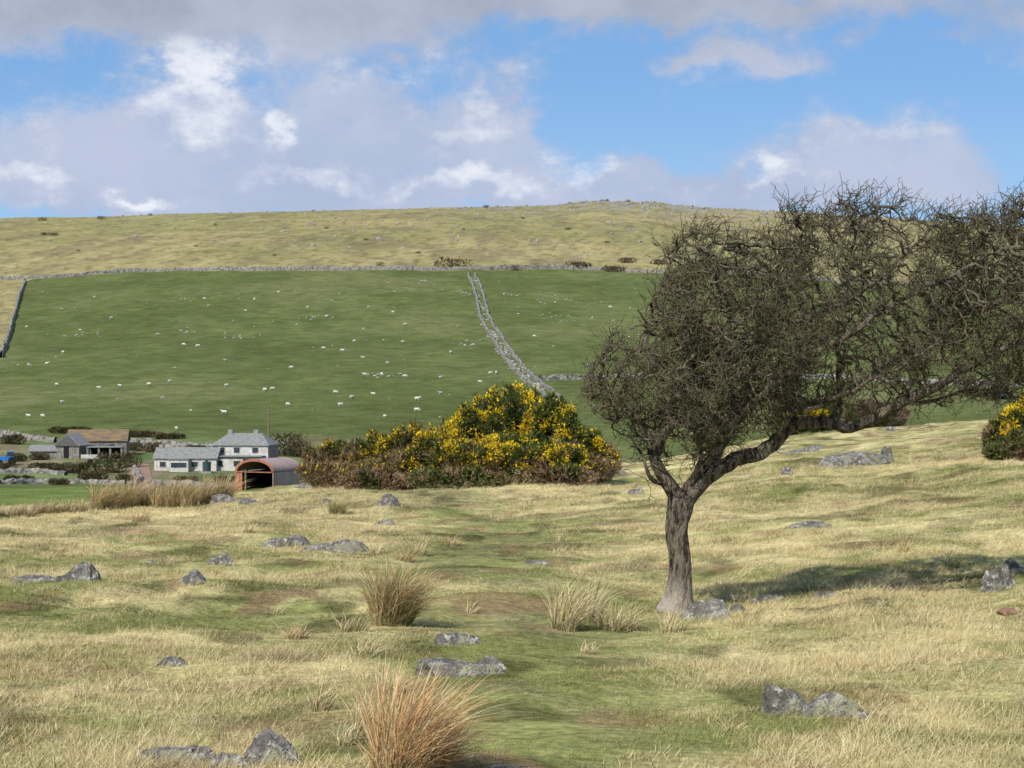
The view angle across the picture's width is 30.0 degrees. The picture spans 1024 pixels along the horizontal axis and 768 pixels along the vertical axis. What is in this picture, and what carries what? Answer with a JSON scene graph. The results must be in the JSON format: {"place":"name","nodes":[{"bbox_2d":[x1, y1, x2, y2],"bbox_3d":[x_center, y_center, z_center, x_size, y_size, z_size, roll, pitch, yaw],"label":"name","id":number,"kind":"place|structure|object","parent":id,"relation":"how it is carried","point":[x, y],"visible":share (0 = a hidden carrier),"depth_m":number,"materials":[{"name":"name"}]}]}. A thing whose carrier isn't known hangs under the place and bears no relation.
{"place":"outdoors","nodes":[
{"label":"outdoors","id":0,"kind":"place"},
{"bbox_2d":[129,464,160,493],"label":"farm track","id":1,"kind":"structure","parent":0,"point":[145,470],"depth_m":314.56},
{"bbox_2d":[0,200,1023,767],"bbox_3d":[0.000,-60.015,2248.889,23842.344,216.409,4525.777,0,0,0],"label":"moor ground","id":2,"kind":"structure","parent":0,"point":[134,346],"depth_m":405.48,"materials":[{"name":"plant"}]},
{"bbox_2d":[0,451,16,464],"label":"tractor","id":3,"kind":"object","parent":2,"relation":"on","point":[9,457],"visible":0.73,"depth_m":330.44,"materials":[{"name":"blue paint"}]},
{"bbox_2d":[0,462,17,468],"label":"farm hedge","id":4,"kind":"object","parent":2,"relation":"on","point":[6,465],"visible":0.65,"depth_m":320.35,"materials":[{"name":"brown plant"}]},
{"bbox_2d":[0,277,25,357],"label":"dry stone wall","id":5,"kind":"structure","parent":2,"relation":"on","point":[4,345],"depth_m":719.12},
{"bbox_2d":[0,434,26,444],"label":"farm hedge","id":6,"kind":"object","parent":2,"relation":"on","point":[16,437],"visible":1,"depth_m":369.90,"materials":[{"name":"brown plant"}]},
{"bbox_2d":[5,452,27,461],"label":"farm hedge","id":7,"kind":"object","parent":2,"relation":"on","point":[20,456],"visible":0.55,"depth_m":337.08,"materials":[{"name":"green plant"}]},
{"bbox_2d":[3,473,34,479],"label":"farm hedge","id":8,"kind":"object","parent":2,"relation":"on","point":[8,476],"visible":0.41,"depth_m":298.10,"materials":[{"name":"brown plant"}]},
{"bbox_2d":[0,504,45,516],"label":"grass tussock","id":9,"kind":"object","parent":2,"relation":"on","point":[22,511],"depth_m":42.84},
{"bbox_2d":[0,429,56,442],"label":"dry stone wall","id":10,"kind":"structure","parent":2,"relation":"on","point":[32,437],"depth_m":381.23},
{"bbox_2d":[10,574,55,583],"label":"granite rock","id":11,"kind":"object","parent":2,"relation":"on","point":[31,577],"visible":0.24,"depth_m":21.28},
{"bbox_2d":[0,467,67,474],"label":"dry stone wall","id":12,"kind":"structure","parent":2,"relation":"on","point":[25,470],"depth_m":316.04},
{"bbox_2d":[29,452,50,459],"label":"farm hedge","id":13,"kind":"object","parent":2,"relation":"on","point":[41,455],"visible":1,"depth_m":339.62,"materials":[{"name":"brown plant"}]},
{"bbox_2d":[28,445,58,457],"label":"outhouse","id":14,"kind":"structure","parent":2,"relation":"on","point":[50,450],"depth_m":343.11,"materials":[{"name":"stone"}]},
{"bbox_2d":[26,460,64,470],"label":"farm hedge","id":15,"kind":"object","parent":2,"relation":"on","point":[42,465],"visible":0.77,"depth_m":319.18,"materials":[{"name":"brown plant"}]},
{"bbox_2d":[47,478,70,484],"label":"farm hedge","id":16,"kind":"object","parent":2,"relation":"on","point":[60,481],"visible":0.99,"depth_m":294.42,"materials":[{"name":"brown plant"}]},
{"bbox_2d":[47,544,71,553],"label":"grass tussock","id":17,"kind":"object","parent":2,"relation":"on","point":[58,548],"depth_m":28.40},
{"bbox_2d":[0,478,126,484],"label":"dry stone wall","id":18,"kind":"structure","parent":2,"relation":"on","point":[34,481],"depth_m":295.65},
{"bbox_2d":[29,495,106,513],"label":"grass tussock","id":19,"kind":"object","parent":2,"relation":"on","point":[48,508],"depth_m":43.20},
{"bbox_2d":[46,425,92,432],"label":"farm hedge","id":20,"kind":"object","parent":2,"relation":"on","point":[60,429],"visible":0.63,"depth_m":394.91,"materials":[{"name":"green plant"}]},
{"bbox_2d":[54,433,91,458],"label":"gabled outhouse","id":21,"kind":"structure","parent":2,"relation":"on","point":[72,446],"depth_m":342.45,"materials":[{"name":"stone"}]},
{"bbox_2d":[57,461,96,473],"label":"farm hedge","id":22,"kind":"object","parent":2,"relation":"on","point":[80,467],"visible":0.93,"depth_m":317.37,"materials":[{"name":"green plant"}]},
{"bbox_2d":[55,561,101,581],"bbox_3d":[-4.742,2.378,20.883,0.586,0.881,0.383,0,0,0],"label":"granite rock","id":23,"kind":"object","parent":2,"relation":"on","point":[83,571],"visible":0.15,"depth_m":20.83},
{"bbox_2d":[65,680,105,698],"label":"grass tussock","id":24,"kind":"object","parent":2,"relation":"on","point":[84,696],"depth_m":11.77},
{"bbox_2d":[77,470,108,479],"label":"farm hedge","id":25,"kind":"object","parent":2,"relation":"on","point":[97,475],"visible":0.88,"depth_m":302.89,"materials":[{"name":"green plant"}]},
{"bbox_2d":[67,429,130,453],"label":"stone barn","id":26,"kind":"structure","parent":2,"relation":"on","point":[107,437],"depth_m":347.67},
{"bbox_2d":[86,446,124,459],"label":"open cart shed","id":27,"kind":"structure","parent":2,"relation":"on","point":[95,450],"depth_m":343.95,"materials":[{"name":"stone"}]},
{"bbox_2d":[92,451,128,472],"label":"farm hedge","id":28,"kind":"object","parent":2,"relation":"on","point":[109,459],"visible":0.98,"depth_m":317.87,"materials":[{"name":"green plant"}]},
{"bbox_2d":[95,672,146,693],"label":"grass tussock","id":29,"kind":"object","parent":2,"relation":"on","point":[126,687],"depth_m":12.19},
{"bbox_2d":[115,473,133,480],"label":"farm hedge","id":30,"kind":"object","parent":2,"relation":"on","point":[126,477],"visible":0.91,"depth_m":302.07,"materials":[{"name":"green plant"}]},
{"bbox_2d":[119,451,141,467],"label":"farm hedge","id":31,"kind":"object","parent":2,"relation":"on","point":[128,454],"visible":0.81,"depth_m":325.67,"materials":[{"name":"green plant"}]},
{"bbox_2d":[128,464,143,486],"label":"dry stone wall","id":32,"kind":"structure","parent":2,"relation":"on","point":[135,470],"depth_m":304.41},
{"bbox_2d":[129,441,142,450],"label":"farm hedge","id":33,"kind":"object","parent":2,"relation":"on","point":[134,445],"visible":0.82,"depth_m":357.66,"materials":[{"name":"green plant"}]},
{"bbox_2d":[127,509,151,522],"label":"grass tussock","id":34,"kind":"object","parent":2,"relation":"on","point":[140,519],"depth_m":40.42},
{"bbox_2d":[129,429,163,436],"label":"farm hedge","id":35,"kind":"object","parent":2,"relation":"on","point":[140,433],"visible":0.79,"depth_m":385.28,"materials":[{"name":"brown plant"}]},
{"bbox_2d":[143,441,162,451],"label":"farm hedge","id":36,"kind":"object","parent":2,"relation":"on","point":[153,446],"visible":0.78,"depth_m":356.21,"materials":[{"name":"green plant"}]},
{"bbox_2d":[154,431,185,438],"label":"farm hedge","id":37,"kind":"object","parent":2,"relation":"on","point":[173,435],"visible":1,"depth_m":382.37,"materials":[{"name":"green plant"}]},
{"bbox_2d":[156,655,186,666],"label":"granite rock","id":38,"kind":"object","parent":2,"relation":"on","point":[169,660],"visible":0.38,"depth_m":13.71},
{"bbox_2d":[84,471,261,510],"bbox_3d":[-8.713,2.728,49.316,4.932,1.098,2.374,0,0,0],"label":"grass tussock","id":39,"kind":"object","parent":2,"relation":"on","point":[167,497],"depth_m":49.17,"materials":[{"name":"plant"}]},
{"bbox_2d":[138,745,215,763],"bbox_3d":[-1.625,1.956,9.367,0.461,0.372,0.338,0,0,-34],"label":"granite rock","id":40,"kind":"object","parent":2,"relation":"on","point":[207,750],"visible":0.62,"depth_m":9.31,"materials":[{"name":"stone"}]},
{"bbox_2d":[173,474,199,481],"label":"farm hedge","id":41,"kind":"object","parent":2,"relation":"on","point":[187,478],"visible":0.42,"depth_m":294.80,"materials":[{"name":"brown plant"}]},
{"bbox_2d":[152,445,221,471],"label":"farm cottage range","id":42,"kind":"structure","parent":2,"relation":"on","point":[178,459],"depth_m":320.63,"materials":[{"name":"paint"}]},
{"bbox_2d":[145,479,232,487],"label":"dry stone wall","id":43,"kind":"structure","parent":2,"relation":"on","point":[160,481],"depth_m":288.62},
{"bbox_2d":[179,568,207,585],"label":"granite rock","id":44,"kind":"object","parent":2,"relation":"on","point":[194,576],"visible":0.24,"depth_m":20.54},
{"bbox_2d":[201,460,212,473],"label":"oil tank","id":45,"kind":"object","parent":2,"relation":"on","point":[206,465],"visible":0.98,"depth_m":316.06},
{"bbox_2d":[207,553,234,565],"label":"granite rock","id":46,"kind":"object","parent":2,"relation":"on","point":[225,559],"visible":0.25,"depth_m":25.38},
{"bbox_2d":[210,494,239,503],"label":"granite rock","id":47,"kind":"object","parent":2,"relation":"on","point":[222,498],"visible":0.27,"depth_m":48.95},
{"bbox_2d":[209,752,248,767],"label":"granite rock","id":48,"kind":"object","parent":2,"relation":"on","point":[227,759],"visible":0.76,"depth_m":9.10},
{"bbox_2d":[129,438,338,455],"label":"dry stone wall","id":49,"kind":"structure","parent":2,"relation":"on","point":[169,443],"depth_m":365.55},
{"bbox_2d":[211,430,279,470],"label":"farmhouse","id":50,"kind":"object","parent":2,"relation":"on","point":[237,448],"visible":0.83,"depth_m":323.07,"materials":[{"name":"paint"}]},
{"bbox_2d":[235,457,301,489],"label":"dutch barn","id":51,"kind":"structure","parent":2,"relation":"on","point":[278,471],"depth_m":276.52,"materials":[{"name":"metal"}]},
{"bbox_2d":[261,538,280,548],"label":"granite rock","id":52,"kind":"object","parent":2,"relation":"on","point":[271,541],"visible":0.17,"depth_m":31.32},
{"bbox_2d":[243,729,300,766],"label":"granite rock","id":53,"kind":"object","parent":2,"relation":"on","point":[264,741],"visible":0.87,"depth_m":9.15,"materials":[{"name":"stone"}]},
{"bbox_2d":[269,431,309,455],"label":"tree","id":54,"kind":"object","parent":2,"relation":"on","point":[296,436],"visible":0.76,"depth_m":348.13,"materials":[{"name":"green plant"}]},
{"bbox_2d":[278,534,310,546],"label":"granite rock","id":55,"kind":"object","parent":2,"relation":"on","point":[292,540],"visible":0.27,"depth_m":31.09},
{"bbox_2d":[284,439,307,457],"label":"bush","id":56,"kind":"object","parent":2,"relation":"on","point":[298,447],"visible":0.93,"depth_m":346.36,"materials":[{"name":"green plant"}]},
{"bbox_2d":[281,625,325,639],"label":"grass tussock","id":57,"kind":"object","parent":2,"relation":"on","point":[298,635],"depth_m":15.90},
{"bbox_2d":[17,280,614,377],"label":"field clitter","id":58,"kind":"object","parent":2,"relation":"on","point":[333,317],"visible":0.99,"depth_m":737.32,"materials":[{"name":"stone"}]},
{"bbox_2d":[306,673,356,711],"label":"grass tussock","id":59,"kind":"object","parent":2,"relation":"on","point":[321,706],"depth_m":11.14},
{"bbox_2d":[302,539,368,552],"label":"granite rock","id":60,"kind":"object","parent":2,"relation":"on","point":[344,545],"visible":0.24,"depth_m":29.69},
{"bbox_2d":[324,496,354,514],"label":"grass tussock","id":61,"kind":"object","parent":2,"relation":"on","point":[334,509],"depth_m":41.74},
{"bbox_2d":[329,718,366,745],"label":"grass tussock","id":62,"kind":"object","parent":2,"relation":"on","point":[347,739],"depth_m":9.87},
{"bbox_2d":[323,608,398,632],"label":"grass tussock","id":63,"kind":"object","parent":2,"relation":"on","point":[358,627],"depth_m":16.71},
{"bbox_2d":[294,418,430,489],"bbox_3d":[-4.369,2.163,56.511,5.384,2.395,3.690,0,0,22],"label":"gorse bush","id":64,"kind":"object","parent":2,"relation":"on","point":[378,449],"visible":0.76,"depth_m":56.54,"materials":[{"name":"green plant"}]},
{"bbox_2d":[347,633,399,657],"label":"grass tussock","id":65,"kind":"object","parent":2,"relation":"on","point":[364,650],"depth_m":14.15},
{"bbox_2d":[334,685,413,740],"bbox_3d":[-0.689,1.732,10.028,0.530,0.299,0.508,0,0,0],"label":"grass tussock","id":66,"kind":"object","parent":2,"relation":"on","point":[356,724],"depth_m":10.03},
{"bbox_2d":[361,541,394,555],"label":"grass tussock","id":67,"kind":"object","parent":2,"relation":"on","point":[374,551],"depth_m":28.18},
{"bbox_2d":[378,493,398,505],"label":"granite rock","id":68,"kind":"object","parent":2,"relation":"on","point":[389,499],"visible":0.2,"depth_m":43.57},
{"bbox_2d":[359,667,419,693],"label":"grass tussock","id":69,"kind":"object","parent":2,"relation":"on","point":[388,686],"depth_m":12.08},
{"bbox_2d":[394,545,426,562],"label":"grass tussock","id":70,"kind":"object","parent":2,"relation":"on","point":[407,558],"depth_m":26.55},
{"bbox_2d":[337,556,501,626],"bbox_3d":[-0.822,1.852,17.347,1.623,0.683,1.394,0,0,-13],"label":"grass tussock","id":71,"kind":"object","parent":2,"relation":"on","point":[397,603],"depth_m":17.22,"materials":[{"name":"plant"}]},
{"bbox_2d":[406,537,449,556],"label":"grass tussock","id":72,"kind":"object","parent":2,"relation":"on","point":[418,552],"depth_m":28.28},
{"bbox_2d":[333,648,549,767],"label":"grass tussock","id":73,"kind":"object","parent":2,"relation":"on","point":[397,738],"depth_m":8.78,"materials":[{"name":"plant"}]},
{"bbox_2d":[434,256,472,267],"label":"moor shrub","id":74,"kind":"object","parent":2,"relation":"on","point":[450,261],"visible":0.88,"depth_m":1003.04,"materials":[{"name":"brown plant"}]},
{"bbox_2d":[443,535,468,545],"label":"grass tussock","id":75,"kind":"object","parent":2,"relation":"on","point":[448,543],"depth_m":30.33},
{"bbox_2d":[433,632,481,645],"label":"granite rock","id":76,"kind":"object","parent":2,"relation":"on","point":[452,639],"visible":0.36,"depth_m":15.36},
{"bbox_2d":[414,658,505,676],"bbox_3d":[-0.321,2.142,13.203,0.764,0.482,0.471,0,0,0],"label":"granite rock","id":77,"kind":"object","parent":2,"relation":"on","point":[458,667],"visible":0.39,"depth_m":13.07,"materials":[{"name":"stone"}]},
{"bbox_2d":[333,461,599,490],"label":"bracken litter","id":78,"kind":"object","parent":2,"relation":"on","point":[408,479],"visible":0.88,"depth_m":52.77,"materials":[{"name":"brown plant"}]},
{"bbox_2d":[411,710,521,767],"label":"grass tussock","id":79,"kind":"object","parent":2,"relation":"on","point":[444,764],"depth_m":8.92,"materials":[{"name":"plant"}]},
{"bbox_2d":[476,655,505,668],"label":"granite rock","id":80,"kind":"object","parent":2,"relation":"on","point":[490,660],"visible":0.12,"depth_m":13.32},
{"bbox_2d":[10,198,989,266],"bbox_3d":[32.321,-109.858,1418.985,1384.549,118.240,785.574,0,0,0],"label":"moor clitter","id":81,"kind":"object","parent":2,"relation":"on","point":[580,202],"visible":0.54,"depth_m":1497.13,"materials":[{"name":"stone"}]},
{"bbox_2d":[32,279,976,416],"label":"field stones","id":82,"kind":"object","parent":2,"relation":"on","point":[365,340],"visible":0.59,"depth_m":661.11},
{"bbox_2d":[0,263,1011,286],"bbox_3d":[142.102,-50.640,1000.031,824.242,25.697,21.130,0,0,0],"label":"dry stone wall","id":83,"kind":"structure","parent":2,"relation":"on","point":[388,267],"depth_m":998.09,"materials":[{"name":"stone"}]},
{"bbox_2d":[467,272,548,396],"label":"dry stone wall","id":84,"kind":"structure","parent":2,"relation":"on","point":[526,380],"depth_m":611.01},
{"bbox_2d":[485,764,533,767],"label":"granite rock","id":85,"kind":"object","parent":2,"relation":"on","point":[502,766],"visible":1,"depth_m":9.02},
{"bbox_2d":[404,379,624,486],"bbox_3d":[0.106,1.478,55.138,6.618,3.311,5.335,0,0,0],"label":"gorse bush","id":86,"kind":"object","parent":2,"relation":"on","point":[481,439],"visible":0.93,"depth_m":54.80,"materials":[{"name":"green plant"}]},
{"bbox_2d":[473,278,557,398],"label":"lane rubble","id":87,"kind":"object","parent":2,"relation":"on","point":[475,280],"visible":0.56,"depth_m":648.34,"materials":[{"name":"stone"}]},
{"bbox_2d":[474,272,562,398],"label":"dry stone wall","id":88,"kind":"structure","parent":2,"relation":"on","point":[536,379],"depth_m":611.12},
{"bbox_2d":[566,261,592,266],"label":"moor shrub","id":89,"kind":"object","parent":2,"relation":"on","point":[583,264],"visible":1,"depth_m":1009.40,"materials":[{"name":"brown plant"}]},
{"bbox_2d":[538,570,626,631],"bbox_3d":[0.718,1.962,17.367,1.055,0.583,1.034,0,0,0],"label":"grass tussock","id":90,"kind":"object","parent":2,"relation":"on","point":[561,619],"depth_m":17.28,"materials":[{"name":"plant"}]},
{"bbox_2d":[576,639,605,653],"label":"grass tussock","id":91,"kind":"object","parent":2,"relation":"on","point":[588,650],"depth_m":14.55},
{"bbox_2d":[572,565,636,622],"bbox_3d":[0.984,1.970,17.912,0.714,0.565,0.733,0,0,-38],"label":"grass tussock","id":92,"kind":"object","parent":2,"relation":"on","point":[590,617],"depth_m":17.89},
{"bbox_2d":[600,265,626,271],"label":"moor shrub","id":93,"kind":"object","parent":2,"relation":"on","point":[608,268],"visible":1,"depth_m":1003.49,"materials":[{"name":"brown plant"}]},
{"bbox_2d":[590,598,672,632],"bbox_3d":[1.060,2.109,17.630,1.078,0.355,1.006,0,0,-22],"label":"grass tussock","id":94,"kind":"object","parent":2,"relation":"on","point":[617,624],"depth_m":17.52,"materials":[{"name":"plant"}]},
{"bbox_2d":[653,607,719,632],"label":"grass tussock","id":95,"kind":"object","parent":2,"relation":"on","point":[671,626],"depth_m":17.11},
{"bbox_2d":[679,598,728,619],"bbox_3d":[1.845,2.369,18.283,0.566,0.618,0.386,0,0,0],"label":"granite rock","id":96,"kind":"object","parent":2,"relation":"on","point":[718,607],"visible":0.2,"depth_m":18.27,"materials":[{"name":"stone"}]},
{"bbox_2d":[589,396,911,468],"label":"dead scrub","id":97,"kind":"object","parent":2,"relation":"on","point":[850,416],"visible":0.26,"depth_m":83.56,"materials":[{"name":"brown plant"}]},
{"bbox_2d":[750,594,786,602],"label":"granite rock","id":98,"kind":"object","parent":2,"relation":"on","point":[770,597],"visible":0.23,"depth_m":20.00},
{"bbox_2d":[745,582,801,597],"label":"grass tussock","id":99,"kind":"object","parent":2,"relation":"on","point":[757,593],"depth_m":20.19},
{"bbox_2d":[539,373,1023,386],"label":"dry stone wall","id":100,"kind":"structure","parent":2,"relation":"on","point":[559,377],"depth_m":525.24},
{"bbox_2d":[761,684,805,715],"bbox_3d":[1.592,2.118,11.051,0.330,0.785,0.212,0,0,0],"label":"granite rock","id":101,"kind":"object","parent":2,"relation":"on","point":[789,701],"visible":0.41,"depth_m":10.96,"materials":[{"name":"stone"}]},
{"bbox_2d":[555,174,1023,613],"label":"hawthorn tree","id":102,"kind":"object","parent":2,"relation":"on","point":[715,380],"visible":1,"depth_m":18.86,"materials":[{"name":"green plant"}]},
{"bbox_2d":[783,445,825,453],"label":"granite rock","id":103,"kind":"object","parent":2,"relation":"on","point":[813,448],"visible":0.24,"depth_m":61.23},
{"bbox_2d":[773,398,843,434],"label":"gorse bush","id":104,"kind":"object","parent":2,"relation":"on","point":[817,414],"visible":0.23,"depth_m":81.94,"materials":[{"name":"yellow plant"}]},
{"bbox_2d":[788,521,834,528],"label":"granite rock","id":105,"kind":"object","parent":2,"relation":"on","point":[805,525],"visible":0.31,"depth_m":31.03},
{"bbox_2d":[799,575,845,592],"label":"grass tussock","id":106,"kind":"object","parent":2,"relation":"on","point":[816,587],"depth_m":20.90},
{"bbox_2d":[804,691,869,718],"bbox_3d":[1.807,2.058,11.089,0.759,0.580,0.484,0,0,0],"label":"granite rock","id":107,"kind":"object","parent":2,"relation":"on","point":[826,703],"visible":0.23,"depth_m":10.96,"materials":[{"name":"stone"}]},
{"bbox_2d":[819,451,894,467],"bbox_3d":[9.277,2.501,51.633,2.233,1.387,1.384,0,0,-21],"label":"granite rock","id":108,"kind":"object","parent":2,"relation":"on","point":[854,458],"visible":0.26,"depth_m":51.17,"materials":[{"name":"stone"}]},
{"bbox_2d":[878,446,893,459],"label":"granite rock","id":109,"kind":"object","parent":2,"relation":"on","point":[886,451],"visible":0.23,"depth_m":51.79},
{"bbox_2d":[932,549,966,568],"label":"grass tussock","id":110,"kind":"object","parent":2,"relation":"on","point":[952,564],"depth_m":22.34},
{"bbox_2d":[980,564,1015,592],"bbox_3d":[5.023,2.387,19.684,0.445,1.066,0.262,0,0,0],"label":"granite rock","id":111,"kind":"object","parent":2,"relation":"on","point":[997,579],"visible":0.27,"depth_m":19.64,"materials":[{"name":"stone"}]},
{"bbox_2d":[975,389,1023,460],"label":"gorse bush","id":112,"kind":"object","parent":2,"relation":"on","point":[1006,442],"visible":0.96,"depth_m":45.53,"materials":[{"name":"green plant"}]},
{"bbox_2d":[996,607,1021,615],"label":"rusty stone","id":113,"kind":"object","parent":2,"relation":"on","point":[1002,611],"visible":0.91,"depth_m":16.51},
{"bbox_2d":[1004,558,1023,575],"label":"granite rock","id":114,"kind":"object","parent":2,"relation":"on","point":[1013,565],"visible":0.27,"depth_m":20.89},
{"bbox_2d":[0,0,1023,225],"label":"sky","id":115,"kind":"structure","parent":0,"point":[108,107],"materials":[{"name":"blue"}]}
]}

